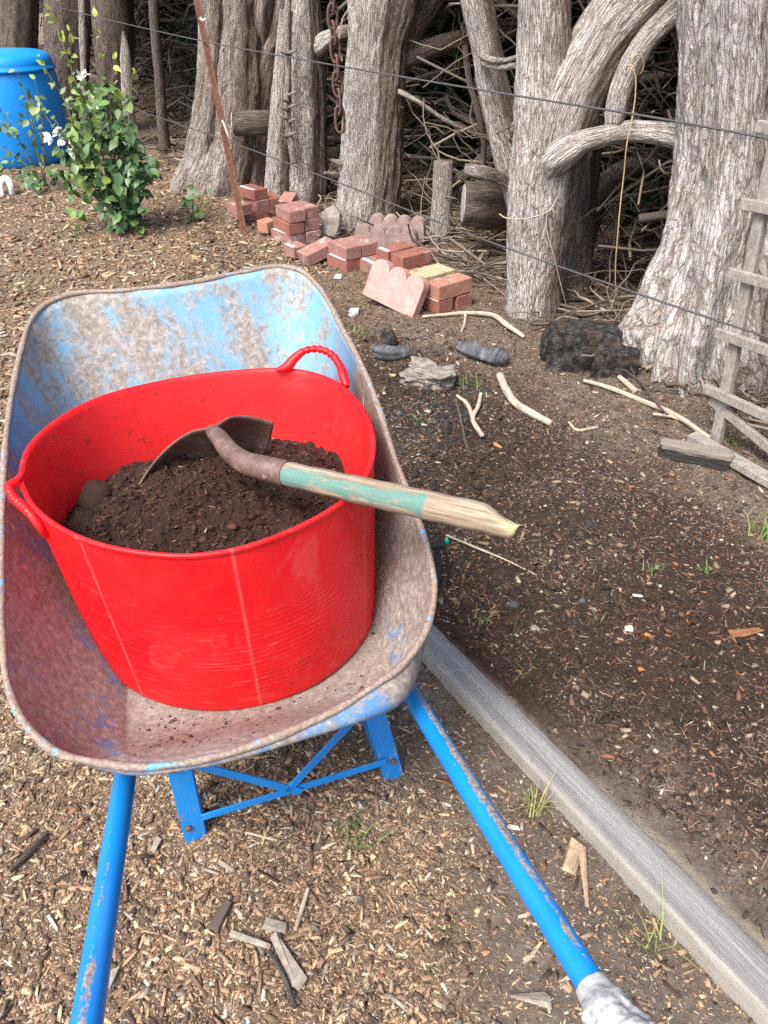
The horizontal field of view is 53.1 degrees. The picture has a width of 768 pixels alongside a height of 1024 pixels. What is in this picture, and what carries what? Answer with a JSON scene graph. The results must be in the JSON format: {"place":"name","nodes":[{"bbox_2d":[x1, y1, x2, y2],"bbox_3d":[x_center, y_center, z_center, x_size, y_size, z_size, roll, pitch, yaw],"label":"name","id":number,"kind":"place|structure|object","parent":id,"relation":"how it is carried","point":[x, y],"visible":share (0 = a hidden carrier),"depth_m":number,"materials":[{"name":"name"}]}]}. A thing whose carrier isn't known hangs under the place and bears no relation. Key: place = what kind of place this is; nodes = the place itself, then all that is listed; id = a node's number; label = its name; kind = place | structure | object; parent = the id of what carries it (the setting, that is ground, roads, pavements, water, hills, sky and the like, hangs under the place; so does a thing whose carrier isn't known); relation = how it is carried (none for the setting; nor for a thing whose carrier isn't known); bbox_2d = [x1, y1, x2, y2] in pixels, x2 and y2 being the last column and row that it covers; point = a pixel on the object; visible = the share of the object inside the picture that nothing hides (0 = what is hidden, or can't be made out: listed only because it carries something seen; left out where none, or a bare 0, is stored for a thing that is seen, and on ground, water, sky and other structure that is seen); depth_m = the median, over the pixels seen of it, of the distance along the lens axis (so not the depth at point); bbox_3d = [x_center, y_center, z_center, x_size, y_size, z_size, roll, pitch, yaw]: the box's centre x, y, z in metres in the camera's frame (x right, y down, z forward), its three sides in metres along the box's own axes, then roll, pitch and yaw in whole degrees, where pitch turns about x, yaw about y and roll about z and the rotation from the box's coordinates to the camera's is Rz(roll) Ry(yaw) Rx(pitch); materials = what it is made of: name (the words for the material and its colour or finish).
{"place":"outdoors","nodes":[
{"label":"outdoors","id":0,"kind":"place"},
{"bbox_2d":[0,13,767,1023],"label":"ground","id":1,"kind":"structure","parent":0,"point":[654,827],"depth_m":1.89,"materials":[{"name":"soil"}]},
{"bbox_2d":[0,175,15,194],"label":"white pipe","id":2,"kind":"object","parent":1,"relation":"on","point":[8,181],"visible":0.88,"depth_m":6.12,"materials":[{"name":"plastic"}]},
{"bbox_2d":[0,0,38,48],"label":"cypress tree","id":3,"kind":"object","parent":1,"relation":"on","point":[19,23],"visible":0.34,"depth_m":7.50,"materials":[{"name":"brown plant"}]},
{"bbox_2d":[0,69,63,193],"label":"leafy shrub","id":4,"kind":"object","parent":1,"relation":"on","point":[27,181],"visible":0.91,"depth_m":6.11,"materials":[{"name":"green plant"}]},
{"bbox_2d":[0,47,68,168],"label":"blue barrel","id":5,"kind":"object","parent":1,"relation":"on","point":[24,62],"visible":0.77,"depth_m":6.69,"materials":[{"name":"plastic"}]},
{"bbox_2d":[43,0,91,132],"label":"cypress tree","id":6,"kind":"object","parent":1,"relation":"on","point":[53,47],"visible":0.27,"depth_m":7.45,"materials":[{"name":"brown plant"}]},
{"bbox_2d":[78,0,87,147],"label":"wooden post","id":7,"kind":"object","parent":1,"relation":"on","point":[82,36],"visible":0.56,"depth_m":6.74,"materials":[{"name":"grey wood"}]},
{"bbox_2d":[26,0,162,233],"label":"leafy shrub","id":8,"kind":"object","parent":1,"relation":"on","point":[115,181],"visible":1,"depth_m":4.95,"materials":[{"name":"green plant"}]},
{"bbox_2d":[90,0,135,133],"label":"cypress tree","id":9,"kind":"object","parent":1,"relation":"on","point":[110,34],"visible":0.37,"depth_m":7.21,"materials":[{"name":"brown plant"}]},
{"bbox_2d":[120,32,135,145],"bbox_3d":[-2.184,-3.489,6.478,0.212,0.956,0.121,0,35,0],"label":"wooden post","id":10,"kind":"object","parent":1,"relation":"on","point":[125,66],"visible":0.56,"depth_m":6.34,"materials":[{"name":"grey wood"}]},
{"bbox_2d":[148,0,170,153],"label":"wooden post","id":11,"kind":"object","parent":1,"relation":"on","point":[160,95],"visible":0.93,"depth_m":7.11,"materials":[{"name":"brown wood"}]},
{"bbox_2d":[175,176,212,222],"bbox_3d":[-1.334,-2.171,5.389,0.272,0.325,0.441,-11,37,-15],"label":"leafy shrub","id":12,"kind":"object","parent":1,"relation":"on","point":[187,204],"visible":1,"depth_m":5.39,"materials":[{"name":"green plant"}]},
{"bbox_2d":[0,145,423,447],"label":"chip litter","id":13,"kind":"object","parent":1,"relation":"on","point":[15,292],"visible":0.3,"depth_m":4.93,"materials":[{"name":"brown wood"}]},
{"bbox_2d":[194,0,246,234],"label":"steel fence post","id":14,"kind":"object","parent":1,"relation":"on","point":[201,19],"visible":0.85,"depth_m":4.95,"materials":[{"name":"metal"}]},
{"bbox_2d":[37,2,767,139],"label":"fence wire","id":15,"kind":"object","parent":14,"relation":"attached to","point":[659,118],"visible":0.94,"depth_m":2.92,"materials":[{"name":"metal"}]},
{"bbox_2d":[108,97,767,338],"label":"fence wire","id":16,"kind":"object","parent":14,"relation":"attached to","point":[690,311],"visible":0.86,"depth_m":3.12,"materials":[{"name":"metal"}]},
{"bbox_2d":[170,0,284,196],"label":"cypress tree","id":17,"kind":"object","parent":1,"relation":"on","point":[244,79],"visible":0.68,"depth_m":5.77,"materials":[{"name":"brown plant"}]},
{"bbox_2d":[231,214,252,221],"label":"brick","id":18,"kind":"object","parent":1,"relation":"on","point":[248,218],"visible":0.21,"depth_m":5.50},
{"bbox_2d":[226,200,252,215],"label":"brick","id":19,"kind":"object","parent":18,"relation":"on","point":[246,208],"visible":0.58,"depth_m":5.35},
{"bbox_2d":[252,210,270,221],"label":"brick","id":20,"kind":"object","parent":1,"relation":"on","point":[259,215],"visible":0.39,"depth_m":5.47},
{"bbox_2d":[243,197,269,211],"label":"brick","id":21,"kind":"object","parent":20,"relation":"on","point":[261,205],"visible":0.67,"depth_m":5.44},
{"bbox_2d":[238,184,267,200],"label":"brick","id":22,"kind":"object","parent":21,"relation":"on","point":[253,192],"visible":0.92,"depth_m":5.42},
{"bbox_2d":[257,217,272,233],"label":"brick","id":23,"kind":"object","parent":1,"relation":"on","point":[264,225],"visible":0.76,"depth_m":5.14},
{"bbox_2d":[271,228,304,242],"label":"brick","id":24,"kind":"object","parent":1,"relation":"on","point":[285,237],"visible":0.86,"depth_m":5.03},
{"bbox_2d":[273,216,303,234],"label":"brick","id":25,"kind":"object","parent":24,"relation":"on","point":[282,225],"visible":0.84,"depth_m":4.98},
{"bbox_2d":[275,203,305,222],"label":"brick","id":26,"kind":"object","parent":25,"relation":"on","point":[288,212],"visible":1,"depth_m":4.94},
{"bbox_2d":[284,241,306,258],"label":"brick","id":27,"kind":"object","parent":1,"relation":"on","point":[291,248],"visible":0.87,"depth_m":4.79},
{"bbox_2d":[264,0,347,203],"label":"cypress tree","id":28,"kind":"object","parent":1,"relation":"on","point":[297,132],"visible":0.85,"depth_m":5.47,"materials":[{"name":"grey plant"}]},
{"bbox_2d":[231,110,269,136],"bbox_3d":[-0.935,-2.911,5.752,0.421,0.184,0.213,-8,36,-11],"label":"sawn log","id":29,"kind":"object","parent":28,"relation":"on","point":[251,123],"visible":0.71,"depth_m":5.66,"materials":[{"name":"wood"}]},
{"bbox_2d":[304,229,321,242],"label":"brick","id":30,"kind":"object","parent":1,"relation":"on","point":[312,236],"visible":0.38,"depth_m":5.07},
{"bbox_2d":[303,218,319,231],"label":"brick","id":31,"kind":"object","parent":30,"relation":"on","point":[311,224],"visible":0.47,"depth_m":5.03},
{"bbox_2d":[288,200,318,219],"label":"brick","id":32,"kind":"object","parent":31,"relation":"on","point":[311,211],"visible":0.74,"depth_m":5.01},
{"bbox_2d":[297,236,332,265],"bbox_3d":[-0.408,-1.605,4.725,0.228,0.122,0.130,-21,41,-27],"label":"brick","id":33,"kind":"object","parent":1,"relation":"on","point":[313,253],"visible":0.69,"depth_m":4.68,"materials":[{"name":"brick"}]},
{"bbox_2d":[320,205,341,236],"bbox_3d":[-0.359,-1.942,5.181,0.157,0.228,0.149,0,35,0],"label":"rock","id":34,"kind":"object","parent":1,"relation":"on","point":[331,220],"visible":0.89,"depth_m":5.13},
{"bbox_2d":[327,253,359,272],"bbox_3d":[-0.244,-1.515,4.641,0.113,0.079,0.200,-25,43,-31],"label":"brick","id":35,"kind":"object","parent":1,"relation":"on","point":[333,261],"visible":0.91,"depth_m":4.59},
{"bbox_2d":[328,238,360,260],"bbox_3d":[-0.236,-1.574,4.600,0.111,0.074,0.200,-22,41,-28],"label":"brick","id":36,"kind":"object","parent":35,"relation":"on","point":[345,249],"visible":1,"depth_m":4.55,"materials":[{"name":"brick"}]},
{"bbox_2d":[38,0,678,265],"bbox_3d":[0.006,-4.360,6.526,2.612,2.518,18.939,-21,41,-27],"label":"branch thicket","id":37,"kind":"object","parent":1,"relation":"on","point":[331,128],"visible":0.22,"depth_m":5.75,"materials":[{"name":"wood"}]},
{"bbox_2d":[0,664,752,1023],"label":"wood chip litter","id":38,"kind":"object","parent":1,"relation":"on","point":[312,928],"visible":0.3,"depth_m":1.51,"materials":[{"name":"wood"}]},
{"bbox_2d":[8,831,49,872],"bbox_3d":[-0.730,0.699,1.581,0.015,0.016,0.097,19,40,24],"label":"stick","id":39,"kind":"object","parent":38,"relation":"on","point":[24,856],"visible":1,"depth_m":1.57,"materials":[{"name":"wood"}]},
{"bbox_2d":[207,899,232,932],"bbox_3d":[-0.314,0.774,1.476,0.022,0.011,0.063,13,37,17],"label":"wood splinter","id":40,"kind":"object","parent":38,"relation":"on","point":[216,922],"visible":1,"depth_m":1.47,"materials":[{"name":"brown plant"}]},
{"bbox_2d":[230,929,270,948],"bbox_3d":[-0.250,0.800,1.440,0.082,0.008,0.014,9,37,13],"label":"wood splinter","id":41,"kind":"object","parent":38,"relation":"on","point":[235,934],"visible":1,"depth_m":1.44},
{"bbox_2d":[261,917,287,932],"bbox_3d":[-0.207,0.787,1.460,0.049,0.010,0.022,8,36,12],"label":"wood splinter","id":42,"kind":"object","parent":38,"relation":"on","point":[270,924],"visible":1,"depth_m":1.46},
{"bbox_2d":[267,949,297,1009],"bbox_3d":[-0.182,0.838,1.384,0.014,0.012,0.113,-19,40,-25],"label":"stick","id":43,"kind":"object","parent":38,"relation":"on","point":[281,970],"visible":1,"depth_m":1.38,"materials":[{"name":"wood"}]},
{"bbox_2d":[270,931,306,990],"bbox_3d":[-0.179,0.823,1.407,0.029,0.011,0.112,-25,42,-30],"label":"wood splinter","id":44,"kind":"object","parent":38,"relation":"on","point":[296,975],"visible":1,"depth_m":1.40,"materials":[{"name":"wood"}]},
{"bbox_2d":[0,687,601,1023],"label":"bark shreds","id":45,"kind":"object","parent":38,"relation":"on","point":[526,958],"visible":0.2,"depth_m":1.56,"materials":[{"name":"brown wood"}]},
{"bbox_2d":[294,887,309,930],"bbox_3d":[-0.159,0.768,1.487,0.009,0.010,0.083,7,36,10],"label":"stick","id":46,"kind":"object","parent":38,"relation":"on","point":[303,903],"visible":1,"depth_m":1.48,"materials":[{"name":"brown wood"}]},
{"bbox_2d":[0,264,655,1023],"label":"wheelbarrow","id":47,"kind":"object","parent":38,"relation":"on","point":[70,696],"visible":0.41,"depth_m":1.40,"materials":[{"name":"paint"}]},
{"bbox_2d":[4,345,375,710],"bbox_3d":[-0.335,0.001,1.515,0.640,0.418,0.674,0,35,0],"label":"red tub","id":48,"kind":"object","parent":47,"relation":"in","point":[289,612],"visible":0.8,"depth_m":1.35,"materials":[{"name":"plastic"}]},
{"bbox_2d":[60,437,348,552],"bbox_3d":[-0.323,-0.016,1.478,0.600,0.122,0.610,0,35,0],"label":"compost","id":49,"kind":"object","parent":48,"relation":"in","point":[212,502],"visible":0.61,"depth_m":1.44,"materials":[{"name":"soil"}]},
{"bbox_2d":[138,415,523,538],"bbox_3d":[-0.103,-0.023,1.415,0.793,0.294,0.212,18,39,23],"label":"shovel","id":50,"kind":"object","parent":49,"relation":"on","point":[231,440],"visible":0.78,"depth_m":1.27,"materials":[{"name":"wood"}]},
{"bbox_2d":[130,632,406,755],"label":"spilt soil","id":51,"kind":"structure","parent":47,"relation":"on","point":[190,736],"depth_m":1.33,"materials":[{"name":"brown soil"}]},
{"bbox_2d":[330,792,394,850],"bbox_3d":[-0.069,0.656,1.630,0.101,0.038,0.174,-27,43,-32],"label":"grass tuft","id":52,"kind":"object","parent":38,"relation":"on","point":[347,834],"visible":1,"depth_m":1.61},
{"bbox_2d":[354,223,418,246],"bbox_3d":[0.019,-1.748,4.904,0.410,0.151,0.080,9,36,12],"label":"edging paver","id":53,"kind":"object","parent":1,"relation":"on","point":[367,230],"visible":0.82,"depth_m":4.86,"materials":[{"name":"concrete"}]},
{"bbox_2d":[370,344,411,361],"bbox_3d":[0.031,-0.742,3.574,0.198,0.075,0.103,8,36,10],"label":"burnt log","id":54,"kind":"object","parent":1,"relation":"on","point":[384,352],"visible":0.98,"depth_m":3.54,"materials":[{"name":"wood"}]},
{"bbox_2d":[363,259,428,316],"bbox_3d":[0.063,-1.180,4.050,0.366,0.257,0.127,26,43,31],"label":"edging paver","id":55,"kind":"object","parent":1,"relation":"on","point":[398,289],"visible":0.98,"depth_m":4.02,"materials":[{"name":"pink concrete"}]},
{"bbox_2d":[369,213,425,242],"bbox_3d":[0.091,-1.855,5.006,0.370,0.146,0.079,9,36,12],"label":"edging paver","id":56,"kind":"object","parent":1,"relation":"on","point":[418,222],"visible":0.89,"depth_m":4.96,"materials":[{"name":"concrete"}]},
{"bbox_2d":[394,264,430,270],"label":"brick","id":57,"kind":"object","parent":1,"relation":"on","point":[413,268],"visible":0.09,"depth_m":4.44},
{"bbox_2d":[391,246,432,268],"bbox_3d":[0.164,-1.478,4.469,0.225,0.071,0.115,-23,42,-29],"label":"brick","id":58,"kind":"object","parent":57,"relation":"on","point":[408,258],"visible":0.8,"depth_m":4.43,"materials":[{"name":"brick"}]},
{"bbox_2d":[324,0,517,228],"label":"cypress tree","id":59,"kind":"object","parent":1,"relation":"on","point":[381,33],"visible":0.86,"depth_m":4.86,"materials":[{"name":"grey plant"}]},
{"bbox_2d":[326,0,345,133],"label":"rusty chain","id":60,"kind":"object","parent":59,"relation":"hanging from","point":[332,25],"visible":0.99,"depth_m":4.54,"materials":[{"name":"metal"}]},
{"bbox_2d":[399,356,456,390],"bbox_3d":[0.202,-0.593,3.348,0.261,0.104,0.152,18,39,24],"label":"bark slab","id":61,"kind":"object","parent":1,"relation":"on","point":[427,372],"depth_m":3.31,"materials":[{"name":"wood"}]},
{"bbox_2d":[424,296,452,313],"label":"brick","id":62,"kind":"object","parent":1,"relation":"on","point":[435,306],"visible":0.79,"depth_m":4.04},
{"bbox_2d":[426,272,471,301],"bbox_3d":[0.341,-1.189,4.054,0.236,0.082,0.110,-25,42,-30],"label":"brick","id":63,"kind":"object","parent":62,"relation":"on","point":[448,286],"visible":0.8,"depth_m":4.01,"materials":[{"name":"brick"}]},
{"bbox_2d":[429,537,449,587],"bbox_3d":[0.162,0.148,2.246,0.061,0.153,0.053,-8,36,-11],"label":"dripper stake","id":64,"kind":"object","parent":1,"relation":"on","point":[436,546],"visible":0.85,"depth_m":2.24,"materials":[{"name":"black plastic"}]},
{"bbox_2d":[428,159,453,244],"bbox_3d":[0.366,-1.955,4.967,0.157,0.580,0.149,0,35,0],"label":"wooden post","id":65,"kind":"object","parent":1,"relation":"on","point":[441,204],"visible":0.78,"depth_m":4.88,"materials":[{"name":"grey wood"}]},
{"bbox_2d":[453,145,492,190],"bbox_3d":[0.587,-2.222,4.916,0.470,0.372,0.094,-8,36,-11],"label":"fallen branch","id":66,"kind":"object","parent":65,"relation":"on","point":[461,176],"visible":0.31,"depth_m":4.92,"materials":[{"name":"wood"}]},
{"bbox_2d":[136,118,767,430],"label":"ground sticks","id":67,"kind":"object","parent":1,"relation":"on","point":[472,268],"visible":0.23,"depth_m":4.50,"materials":[{"name":"wood"}]},
{"bbox_2d":[452,292,471,309],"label":"brick","id":68,"kind":"object","parent":1,"relation":"on","point":[462,300],"visible":0.57,"depth_m":4.09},
{"bbox_2d":[456,392,484,437],"bbox_3d":[0.360,-0.397,3.110,0.115,0.024,0.352,0,35,0],"label":"stick","id":69,"kind":"object","parent":1,"relation":"on","point":[472,413],"visible":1,"depth_m":3.11,"materials":[{"name":"brown wood"}]},
{"bbox_2d":[179,230,767,937],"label":"bed mulch","id":70,"kind":"object","parent":1,"relation":"on","point":[665,626],"visible":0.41,"depth_m":2.38,"materials":[{"name":"soil"}]},
{"bbox_2d":[380,327,396,345],"bbox_3d":[0.022,-0.845,3.722,0.078,0.071,0.148,0,35,0],"label":"rock","id":71,"kind":"object","parent":70,"relation":"on","point":[388,336],"visible":0.93,"depth_m":3.67,"materials":[{"name":"grey stone"}]},
{"bbox_2d":[422,311,525,338],"bbox_3d":[0.460,-0.971,3.913,0.548,0.034,0.248,9,36,12],"label":"stick","id":72,"kind":"object","parent":70,"relation":"on","point":[503,322],"visible":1,"depth_m":3.97,"materials":[{"name":"brown wood"}]},
{"bbox_2d":[728,627,764,639],"bbox_3d":[0.992,0.327,2.103,0.108,0.012,0.032,-9,37,-13],"label":"wood splinter","id":73,"kind":"object","parent":70,"relation":"on","point":[740,632],"visible":1,"depth_m":2.10,"materials":[{"name":"orange plant"}]},
{"bbox_2d":[455,341,509,366],"bbox_3d":[0.455,-0.733,3.560,0.264,0.093,0.097,20,40,25],"label":"burnt log","id":74,"kind":"object","parent":1,"relation":"on","point":[496,356],"visible":1,"depth_m":3.52,"materials":[{"name":"wood"}]},
{"bbox_2d":[461,180,506,229],"bbox_3d":[0.655,-1.856,4.664,0.426,0.304,0.299,-10,37,-13],"label":"sawn log","id":75,"kind":"object","parent":1,"relation":"on","point":[483,205],"visible":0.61,"depth_m":4.53,"materials":[{"name":"brown wood"}]},
{"bbox_2d":[463,163,508,190],"bbox_3d":[0.617,-1.891,4.375,0.363,0.194,0.106,-12,37,-17],"label":"fallen branch","id":76,"kind":"object","parent":75,"relation":"on","point":[498,178],"visible":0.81,"depth_m":4.31,"materials":[{"name":"wood"}]},
{"bbox_2d":[460,0,515,210],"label":"cypress tree","id":77,"kind":"object","parent":1,"relation":"on","point":[491,68],"visible":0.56,"depth_m":4.09,"materials":[{"name":"grey plant"}]},
{"bbox_2d":[446,534,536,575],"bbox_3d":[0.330,0.129,2.378,0.321,0.012,0.012,23,41,29],"label":"stick","id":78,"kind":"object","parent":1,"relation":"on","point":[470,545],"visible":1,"depth_m":2.39,"materials":[{"name":"brown wood"}]},
{"bbox_2d":[366,311,638,639],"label":"charcoal crumbs","id":79,"kind":"object","parent":1,"relation":"on","point":[515,603],"visible":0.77,"depth_m":3.05,"materials":[{"name":"brown wood"}]},
{"bbox_2d":[496,372,552,425],"bbox_3d":[0.561,-0.472,3.211,0.084,0.034,0.469,-11,37,-15],"label":"stick","id":80,"kind":"object","parent":1,"relation":"on","point":[514,401],"visible":1,"depth_m":3.16,"materials":[{"name":"brown wood"}]},
{"bbox_2d":[509,992,551,1009],"bbox_3d":[0.258,0.860,1.356,0.074,0.013,0.030,0,35,0],"label":"wood splinter","id":81,"kind":"object","parent":1,"relation":"on","point":[542,999],"visible":1,"depth_m":1.35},
{"bbox_2d":[503,771,562,830],"bbox_3d":[0.322,0.633,1.637,0.169,0.069,0.122,-12,37,-16],"label":"grass tuft","id":82,"kind":"object","parent":1,"relation":"on","point":[540,806],"visible":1,"depth_m":1.66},
{"bbox_2d":[396,0,677,321],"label":"twigs","id":83,"kind":"object","parent":1,"relation":"on","point":[637,148],"visible":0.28,"depth_m":4.21,"materials":[{"name":"wood"}]},
{"bbox_2d":[462,45,486,165],"bbox_3d":[0.532,-2.412,4.591,0.207,0.648,0.063,22,41,27],"label":"fallen branch","id":84,"kind":"object","parent":83,"relation":"on","point":[474,98],"visible":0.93,"depth_m":4.54,"materials":[{"name":"wood"}]},
{"bbox_2d":[352,335,767,902],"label":"soil clods","id":85,"kind":"object","parent":1,"relation":"on","point":[695,835],"visible":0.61,"depth_m":2.22,"materials":[{"name":"brown soil"}]},
{"bbox_2d":[562,837,582,874],"bbox_3d":[0.388,0.706,1.576,0.030,0.016,0.076,16,38,21],"label":"wood splinter","id":86,"kind":"object","parent":1,"relation":"on","point":[571,860],"visible":1,"depth_m":1.57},
{"bbox_2d":[539,319,622,373],"bbox_3d":[0.894,-0.749,3.489,0.369,0.226,0.194,5,36,6],"label":"burnt log","id":87,"kind":"object","parent":1,"relation":"on","point":[564,346],"visible":0.77,"depth_m":3.42,"materials":[{"name":"brown wood"}]},
{"bbox_2d":[579,846,588,907],"bbox_3d":[0.399,0.728,1.540,0.018,0.006,0.127,5,36,7],"label":"wood splinter","id":88,"kind":"object","parent":1,"relation":"on","point":[582,862],"visible":1,"depth_m":1.54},
{"bbox_2d":[505,0,674,320],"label":"cypress tree","id":89,"kind":"object","parent":1,"relation":"on","point":[556,149],"visible":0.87,"depth_m":3.44,"materials":[{"name":"grey plant"}]},
{"bbox_2d":[499,196,567,309],"bbox_3d":[0.772,-1.310,3.786,0.422,0.794,0.180,0,35,0],"label":"twine","id":90,"kind":"object","parent":89,"relation":"hanging from","point":[550,209],"visible":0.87,"depth_m":3.66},
{"bbox_2d":[604,0,675,124],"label":"hanging limb","id":91,"kind":"object","parent":89,"relation":"hanging from","point":[656,30],"visible":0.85,"depth_m":3.24,"materials":[{"name":"grey plant"}]},
{"bbox_2d":[615,54,644,307],"bbox_3d":[1.115,-1.461,3.532,0.206,1.118,0.076,-15,38,-20],"label":"twine","id":92,"kind":"object","parent":91,"relation":"hanging from","point":[630,65],"visible":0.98,"depth_m":3.36,"materials":[{"name":"fabric"}]},
{"bbox_2d":[422,624,767,1023],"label":"timber edging","id":93,"kind":"object","parent":1,"relation":"on","point":[700,923],"visible":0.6,"depth_m":1.57,"materials":[{"name":"wood"}]},
{"bbox_2d":[590,344,641,378],"bbox_3d":[1.035,-0.676,3.433,0.217,0.136,0.140,5,36,6],"label":"burnt log","id":94,"kind":"object","parent":1,"relation":"on","point":[613,362],"visible":0.86,"depth_m":3.38,"materials":[{"name":"brown wood"}]},
{"bbox_2d":[583,379,710,438],"bbox_3d":[1.084,-0.440,3.171,0.071,0.025,0.638,-23,41,-29],"label":"stick","id":95,"kind":"object","parent":1,"relation":"on","point":[689,423],"visible":0.94,"depth_m":3.18,"materials":[{"name":"brown wood"}]},
{"bbox_2d":[605,858,721,975],"bbox_3d":[0.489,0.779,1.426,0.152,0.076,0.220,-7,36,-9],"label":"grass tuft","id":96,"kind":"object","parent":1,"relation":"on","point":[660,935],"visible":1,"depth_m":1.43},
{"bbox_2d":[618,0,767,398],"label":"cypress tree","id":97,"kind":"object","parent":1,"relation":"on","point":[715,179],"visible":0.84,"depth_m":3.01,"materials":[{"name":"grey plant"}]},
{"bbox_2d":[657,437,734,470],"bbox_3d":[1.149,-0.213,2.831,0.271,0.065,0.064,13,38,18],"label":"burnt board","id":98,"kind":"object","parent":1,"relation":"on","point":[703,455],"visible":0.98,"depth_m":2.81,"materials":[{"name":"wood"}]},
{"bbox_2d":[686,431,767,487],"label":"rack foot plank","id":99,"kind":"object","parent":1,"relation":"on","point":[749,469],"visible":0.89,"depth_m":2.75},
{"bbox_2d":[702,119,767,452],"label":"wooden rack","id":100,"kind":"object","parent":1,"relation":"on","point":[722,400],"visible":0.86,"depth_m":2.70,"materials":[{"name":"wood"}]},
{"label":"brick","id":101,"kind":"object","parent":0,"visible":0},
{"bbox_2d":[345,234,377,256],"bbox_3d":[-0.142,-1.615,4.659,0.121,0.073,0.200,-23,41,-29],"label":"brick","id":102,"kind":"object","parent":101,"relation":"on","point":[369,246],"visible":0.65,"depth_m":4.60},
{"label":"brick","id":103,"kind":"object","parent":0,"visible":0},
{"bbox_2d":[376,240,417,261],"bbox_3d":[0.077,-1.539,4.547,0.231,0.078,0.110,-25,42,-30],"label":"brick","id":104,"kind":"object","parent":103,"relation":"on","point":[384,252],"visible":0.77,"depth_m":4.50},
{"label":"brick","id":105,"kind":"object","parent":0,"visible":0},
{"bbox_2d":[410,263,454,280],"bbox_3d":[0.245,-1.267,4.141,0.250,0.069,0.140,-25,42,-30],"label":"brick","id":106,"kind":"object","parent":105,"relation":"on","point":[433,271],"visible":0.37,"depth_m":4.11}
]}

